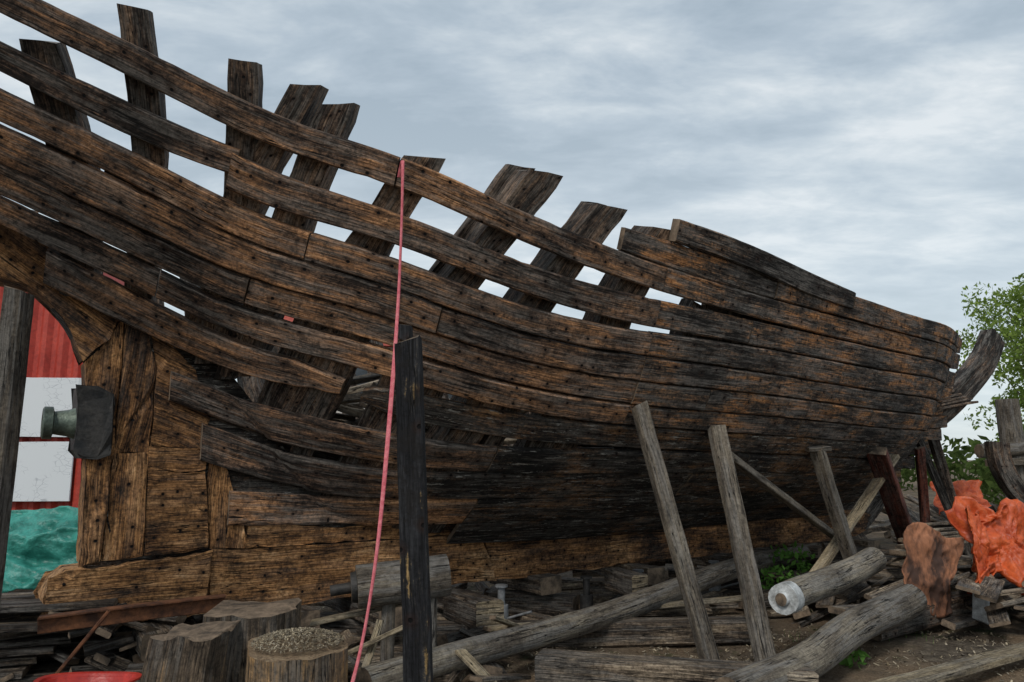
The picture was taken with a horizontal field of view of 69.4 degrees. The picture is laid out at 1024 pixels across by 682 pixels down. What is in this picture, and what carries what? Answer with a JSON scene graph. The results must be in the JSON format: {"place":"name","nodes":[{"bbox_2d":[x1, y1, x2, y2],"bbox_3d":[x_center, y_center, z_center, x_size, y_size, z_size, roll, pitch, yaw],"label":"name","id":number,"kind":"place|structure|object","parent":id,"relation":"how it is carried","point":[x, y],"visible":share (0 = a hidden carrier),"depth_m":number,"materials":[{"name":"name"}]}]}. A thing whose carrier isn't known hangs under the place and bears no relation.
{"place":"outdoors","nodes":[
{"label":"outdoors","id":0,"kind":"place"},
{"bbox_2d":[0,0,1023,459],"label":"sky","id":1,"kind":"structure","parent":0,"point":[874,149],"materials":[{"name":"grey"}]},
{"bbox_2d":[8,460,1023,681],"bbox_3d":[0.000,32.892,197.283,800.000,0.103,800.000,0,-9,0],"label":"ground","id":2,"kind":"structure","parent":0,"point":[1014,630],"depth_m":6.38,"materials":[{"name":"brown soil"}]},
{"bbox_2d":[0,285,34,603],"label":"shoring post","id":3,"kind":"object","parent":2,"relation":"on","point":[17,308],"visible":1,"depth_m":4.61,"materials":[{"name":"grey wood"}]},
{"bbox_2d":[2,506,77,592],"bbox_3d":[-6.520,2.592,9.254,3.370,1.086,0.732,0,-9,0],"label":"teal tarp","id":4,"kind":"object","parent":2,"relation":"on","point":[41,542],"visible":0.51,"depth_m":9.22,"materials":[{"name":"teal plastic"}]},
{"bbox_2d":[12,437,80,509],"bbox_3d":[-9.950,2.400,12.983,6.224,2.545,2.516,0,-9,0],"label":"shipping container","id":5,"kind":"object","parent":2,"relation":"on","point":[72,502],"visible":0.09,"depth_m":11.78,"materials":[{"name":"red metal"}]},
{"bbox_2d":[13,442,73,500],"bbox_3d":[-8.690,2.067,11.721,3.436,0.938,0.021,0,-9,0],"label":"white banner","id":6,"kind":"object","parent":5,"relation":"attached to","point":[44,470],"visible":0.71,"depth_m":11.71,"materials":[{"name":"white fabric"}]},
{"bbox_2d":[0,272,123,377],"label":"shipping container","id":7,"kind":"object","parent":5,"relation":"on","point":[51,354],"visible":0.08,"depth_m":12.16,"materials":[{"name":"red metal"}]},
{"bbox_2d":[20,377,80,436],"bbox_3d":[-8.681,1.061,11.880,3.452,0.961,0.021,0,-9,0],"label":"white banner","id":8,"kind":"object","parent":7,"relation":"attached to","point":[40,394],"visible":0.48,"depth_m":11.89,"materials":[{"name":"white fabric"}]},
{"bbox_2d":[0,592,121,681],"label":"stacked boards","id":9,"kind":"object","parent":2,"relation":"on","point":[20,612],"visible":0.6,"depth_m":5.22,"materials":[{"name":"brown wood"}]},
{"bbox_2d":[0,591,203,681],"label":"scrap wood pile","id":10,"kind":"object","parent":2,"relation":"on","point":[114,654],"visible":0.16,"depth_m":5.22,"materials":[{"name":"wood"}]},
{"bbox_2d":[36,594,226,633],"bbox_3d":[-2.527,1.832,4.973,1.142,0.135,0.093,6,-11,-32],"label":"rusty steel bar","id":11,"kind":"object","parent":10,"relation":"on","point":[79,619],"visible":0.97,"depth_m":4.93,"materials":[{"name":"brown metal"}]},
{"bbox_2d":[139,620,240,681],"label":"tree stump","id":12,"kind":"object","parent":2,"relation":"on","point":[200,652],"visible":0.95,"depth_m":4.33,"materials":[{"name":"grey wood"}]},
{"bbox_2d":[203,598,301,681],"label":"tree stump","id":13,"kind":"object","parent":2,"relation":"on","point":[257,619],"visible":0.4,"depth_m":4.75,"materials":[{"name":"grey wood"}]},
{"bbox_2d":[245,633,347,681],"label":"tree stump","id":14,"kind":"object","parent":2,"relation":"on","point":[326,664],"visible":0.89,"depth_m":3.92,"materials":[{"name":"brown wood"}]},
{"bbox_2d":[330,554,451,661],"bbox_3d":[-0.886,2.019,5.362,0.867,0.889,0.312,2,-9,-15],"label":"windlass roller","id":15,"kind":"object","parent":2,"relation":"on","point":[386,595],"visible":0.67,"depth_m":5.30,"materials":[{"name":"grey wood"}]},
{"bbox_2d":[394,324,432,681],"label":"black post","id":16,"kind":"object","parent":2,"relation":"on","point":[414,558],"visible":1,"depth_m":3.48,"materials":[{"name":"paint"}]},
{"bbox_2d":[127,538,879,661],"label":"keel blocks","id":17,"kind":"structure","parent":2,"relation":"on","point":[541,593],"depth_m":7.48,"materials":[{"name":"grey wood"}]},
{"bbox_2d":[444,589,503,631],"bbox_3d":[-0.339,2.314,6.364,0.244,0.260,0.719,5,-10,-28],"label":"squared timber block","id":18,"kind":"object","parent":17,"relation":"on","point":[468,608],"depth_m":6.18,"materials":[{"name":"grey wood"}]},
{"bbox_2d":[0,0,1004,621],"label":"wooden ship hull","id":19,"kind":"object","parent":17,"relation":"on","point":[204,472],"visible":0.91,"depth_m":5.89,"materials":[{"name":"brown wood"}]},
{"bbox_2d":[351,160,403,681],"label":"red lashing strap","id":20,"kind":"object","parent":19,"relation":"attached to","point":[392,382],"visible":0.99,"depth_m":4.54,"materials":[{"name":"red fabric"}]},
{"bbox_2d":[355,543,820,681],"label":"long log","id":21,"kind":"object","parent":17,"relation":"on","point":[489,647],"visible":0.69,"depth_m":5.88,"materials":[{"name":"grey wood"}]},
{"bbox_2d":[495,584,531,618],"bbox_3d":[-0.032,2.497,6.883,0.404,0.420,0.218,-8,-12,41],"label":"screw jack","id":22,"kind":"object","parent":2,"relation":"on","point":[501,591],"visible":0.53,"depth_m":6.92,"materials":[{"name":"grey paint"}]},
{"bbox_2d":[310,595,741,681],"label":"pale offcuts","id":23,"kind":"object","parent":2,"relation":"on","point":[470,661],"visible":0.59,"depth_m":5.35,"materials":[{"name":"brown wood"}]},
{"bbox_2d":[75,494,998,681],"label":"timber debris","id":24,"kind":"object","parent":2,"relation":"on","point":[497,672],"visible":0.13,"depth_m":7.36,"materials":[{"name":"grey wood"}]},
{"bbox_2d":[604,567,647,595],"bbox_3d":[1.152,2.436,7.459,0.203,0.224,0.567,4,-10,-22],"label":"squared timber block","id":25,"kind":"object","parent":24,"relation":"on","point":[620,581],"depth_m":7.34,"materials":[{"name":"brown wood"}]},
{"bbox_2d":[709,560,738,590],"bbox_3d":[2.418,2.756,8.512,0.404,0.420,0.218,-8,-12,41],"label":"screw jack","id":26,"kind":"object","parent":24,"relation":"on","point":[718,588],"visible":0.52,"depth_m":8.51,"materials":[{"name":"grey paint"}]},
{"bbox_2d":[768,547,886,614],"bbox_3d":[2.943,2.150,6.740,0.280,0.305,2.510,-8,-12,40],"label":"log","id":27,"kind":"object","parent":24,"relation":"on","point":[793,595],"visible":1,"depth_m":6.34,"materials":[{"name":"grey wood"}]},
{"bbox_2d":[930,480,990,514],"bbox_3d":[8.986,3.148,14.872,1.110,0.698,0.429,0,-9,0],"label":"red tarp","id":28,"kind":"object","parent":24,"relation":"on","point":[970,488],"visible":0.41,"depth_m":14.93,"materials":[{"name":"plastic"}]},
{"bbox_2d":[380,615,749,648],"bbox_3d":[0.549,2.541,6.432,3.352,0.208,0.224,1,-9,-5],"label":"timber baulk","id":29,"kind":"object","parent":2,"relation":"on","point":[661,631],"visible":0.42,"depth_m":6.39,"materials":[{"name":"grey wood"}]},
{"bbox_2d":[113,541,1021,669],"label":"weeds","id":30,"kind":"object","parent":2,"relation":"on","point":[862,655],"visible":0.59,"depth_m":8.37,"materials":[{"name":"green plant"}]},
{"bbox_2d":[580,575,592,608],"bbox_3d":[0.818,2.576,7.377,0.404,0.420,0.218,-8,-12,41],"label":"screw jack","id":31,"kind":"object","parent":2,"relation":"on","point":[586,598],"visible":0.62,"depth_m":7.41,"materials":[{"name":"metal"}]},
{"bbox_2d":[250,582,1023,681],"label":"wood chips","id":32,"kind":"object","parent":2,"relation":"on","point":[320,632],"visible":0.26,"depth_m":4.25,"materials":[{"name":"beige wood"}]},
{"bbox_2d":[633,569,643,572],"bbox_3d":[1.418,2.646,7.821,0.404,0.420,0.218,-8,-12,41],"label":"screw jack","id":33,"kind":"object","parent":2,"relation":"on","point":[639,570],"visible":0.19,"depth_m":7.87,"materials":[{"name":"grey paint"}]},
{"bbox_2d":[631,400,719,659],"bbox_3d":[1.333,1.560,6.069,0.731,2.169,0.157,-7,-12,39],"label":"shoring post","id":34,"kind":"object","parent":2,"relation":"on","point":[701,629],"visible":0.91,"depth_m":6.02,"materials":[{"name":"grey wood"}]},
{"bbox_2d":[535,648,818,681],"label":"timber baulk","id":35,"kind":"object","parent":2,"relation":"on","point":[555,665],"visible":0.87,"depth_m":5.11,"materials":[{"name":"grey wood"}]},
{"bbox_2d":[708,424,775,661],"bbox_3d":[1.938,1.688,6.281,0.165,1.992,1.045,1,-9,-4],"label":"shoring post","id":36,"kind":"object","parent":2,"relation":"on","point":[758,627],"visible":0.9,"depth_m":6.19,"materials":[{"name":"grey wood"}]},
{"bbox_2d":[731,451,834,538],"bbox_3d":[3.039,1.772,7.944,0.094,1.252,3.270,-8,-12,43],"label":"shoring brace","id":37,"kind":"object","parent":2,"relation":"on","point":[753,474],"visible":0.72,"depth_m":7.66,"materials":[{"name":"grey wood"}]},
{"bbox_2d":[714,584,926,681],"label":"round log","id":38,"kind":"object","parent":2,"relation":"on","point":[829,645],"visible":0.99,"depth_m":5.55,"materials":[{"name":"grey wood"}]},
{"bbox_2d":[805,445,867,603],"bbox_3d":[3.560,2.046,7.994,1.199,1.822,0.206,8,-12,-40],"label":"shoring post","id":39,"kind":"object","parent":2,"relation":"on","point":[831,496],"visible":0.73,"depth_m":7.93,"materials":[{"name":"grey wood"}]},
{"bbox_2d":[809,454,899,571],"bbox_3d":[3.975,2.033,8.588,1.890,1.429,0.134,6,-11,-32],"label":"shoring brace","id":40,"kind":"object","parent":2,"relation":"on","point":[832,549],"visible":0.61,"depth_m":8.58,"materials":[{"name":"brown wood"}]},
{"bbox_2d":[867,447,911,557],"bbox_3d":[4.901,2.261,9.326,0.225,1.843,1.988,-7,-12,39],"label":"shoring post","id":41,"kind":"object","parent":2,"relation":"on","point":[890,490],"visible":0.56,"depth_m":9.00,"materials":[{"name":"brown wood"}]},
{"bbox_2d":[763,521,1023,629],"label":"lumber pile","id":42,"kind":"object","parent":2,"relation":"on","point":[989,587],"visible":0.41,"depth_m":7.34,"materials":[{"name":"grey wood"}]},
{"bbox_2d":[901,522,964,617],"bbox_3d":[4.054,2.189,7.091,0.954,0.889,0.108,4,-10,-22],"label":"rust brown sheet","id":43,"kind":"object","parent":42,"relation":"on","point":[930,564],"visible":0.88,"depth_m":7.06,"materials":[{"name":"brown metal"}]},
{"bbox_2d":[972,584,989,624],"bbox_3d":[4.470,2.505,7.045,0.180,0.348,0.142,9,-12,-44],"label":"white board","id":44,"kind":"object","parent":42,"relation":"on","point":[979,613],"visible":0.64,"depth_m":7.01,"materials":[{"name":"paint"}]},
{"bbox_2d":[914,446,930,522],"bbox_3d":[6.025,2.441,10.802,0.140,1.796,0.450,-4,-10,26],"label":"shoring post","id":45,"kind":"object","parent":2,"relation":"on","point":[922,485],"visible":0.63,"depth_m":10.76,"materials":[{"name":"red paint"}]},
{"bbox_2d":[916,438,972,561],"bbox_3d":[6.899,2.523,11.798,0.718,1.934,0.119,-1,-9,9],"label":"shoring post","id":46,"kind":"object","parent":2,"relation":"on","point":[939,486],"visible":0.44,"depth_m":11.81,"materials":[{"name":"brown wood"}]},
{"bbox_2d":[872,580,1018,640],"bbox_3d":[4.497,2.654,7.424,3.140,0.263,0.203,6,-11,-33],"label":"timber baulk","id":47,"kind":"object","parent":2,"relation":"on","point":[960,601],"visible":0.25,"depth_m":6.93,"materials":[{"name":"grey wood"}]},
{"bbox_2d":[870,642,1023,681],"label":"long plank","id":48,"kind":"object","parent":2,"relation":"on","point":[963,667],"visible":1,"depth_m":5.42,"materials":[{"name":"grey wood"}]},
{"bbox_2d":[927,439,973,555],"bbox_3d":[7.147,2.579,12.039,0.701,1.963,0.163,4,-10,-21],"label":"shoring post","id":49,"kind":"object","parent":2,"relation":"on","point":[938,456],"visible":0.41,"depth_m":12.01,"materials":[{"name":"brown wood"}]},
{"bbox_2d":[899,429,1023,504],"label":"hedge","id":50,"kind":"object","parent":2,"relation":"on","point":[980,469],"visible":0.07,"depth_m":23.89,"materials":[{"name":"green plant"}]},
{"bbox_2d":[965,505,989,582],"bbox_3d":[4.831,2.264,7.631,0.298,1.118,0.168,6,-11,-32],"label":"orange tarp","id":51,"kind":"object","parent":2,"relation":"on","point":[981,556],"visible":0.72,"depth_m":7.63,"materials":[{"name":"orange plastic"}]},
{"bbox_2d":[944,496,1023,594],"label":"orange tarp","id":52,"kind":"object","parent":2,"relation":"on","point":[1002,528],"visible":0.84,"depth_m":7.83,"materials":[{"name":"orange plastic"}]},
{"bbox_2d":[953,273,1023,441],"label":"tree","id":53,"kind":"object","parent":2,"relation":"on","point":[1013,336],"visible":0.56,"depth_m":27.81,"materials":[{"name":"green plant"}]},
{"bbox_2d":[974,399,1023,498],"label":"mooring log post","id":54,"kind":"object","parent":2,"relation":"on","point":[1009,422],"visible":0.38,"depth_m":12.77,"materials":[{"name":"grey wood"}]},
{"bbox_2d":[984,441,1023,502],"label":"curved ship frame","id":55,"kind":"object","parent":2,"relation":"on","point":[1006,475],"visible":0.93,"depth_m":11.11,"materials":[{"name":"grey wood"}]},
{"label":"walls","id":56,"kind":"object","parent":2,"relation":"on","visible":0},
{"bbox_2d":[284,316,392,346],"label":"roof","id":57,"kind":"structure","parent":56,"relation":"on","point":[292,319],"depth_m":31.45,"materials":[{"name":"red tile"}]},
{"bbox_2d":[355,368,451,397],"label":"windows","id":58,"kind":"structure","parent":56,"relation":"attached to","point":[359,371],"depth_m":30.12,"materials":[{"name":"glass"}]},
{"bbox_3d":[-2.349,2.099,3.972,0.947,0.303,0.529,0,-9,0],"label":"support crate","id":59,"kind":"object","parent":2,"relation":"on","visible":0},
{"bbox_2d":[55,610,109,673],"bbox_3d":[-2.577,1.852,4.312,0.394,0.532,0.053,2,-9,-15],"label":"rusty steel bar","id":60,"kind":"object","parent":59,"relation":"on","point":[83,641],"visible":0.89,"depth_m":4.32,"materials":[{"name":"brown metal"}]},
{"bbox_2d":[33,671,141,681],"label":"red plastic tub","id":61,"kind":"object","parent":59,"relation":"on","point":[107,676],"visible":1,"depth_m":4.16,"materials":[{"name":"red plastic"}]}
]}

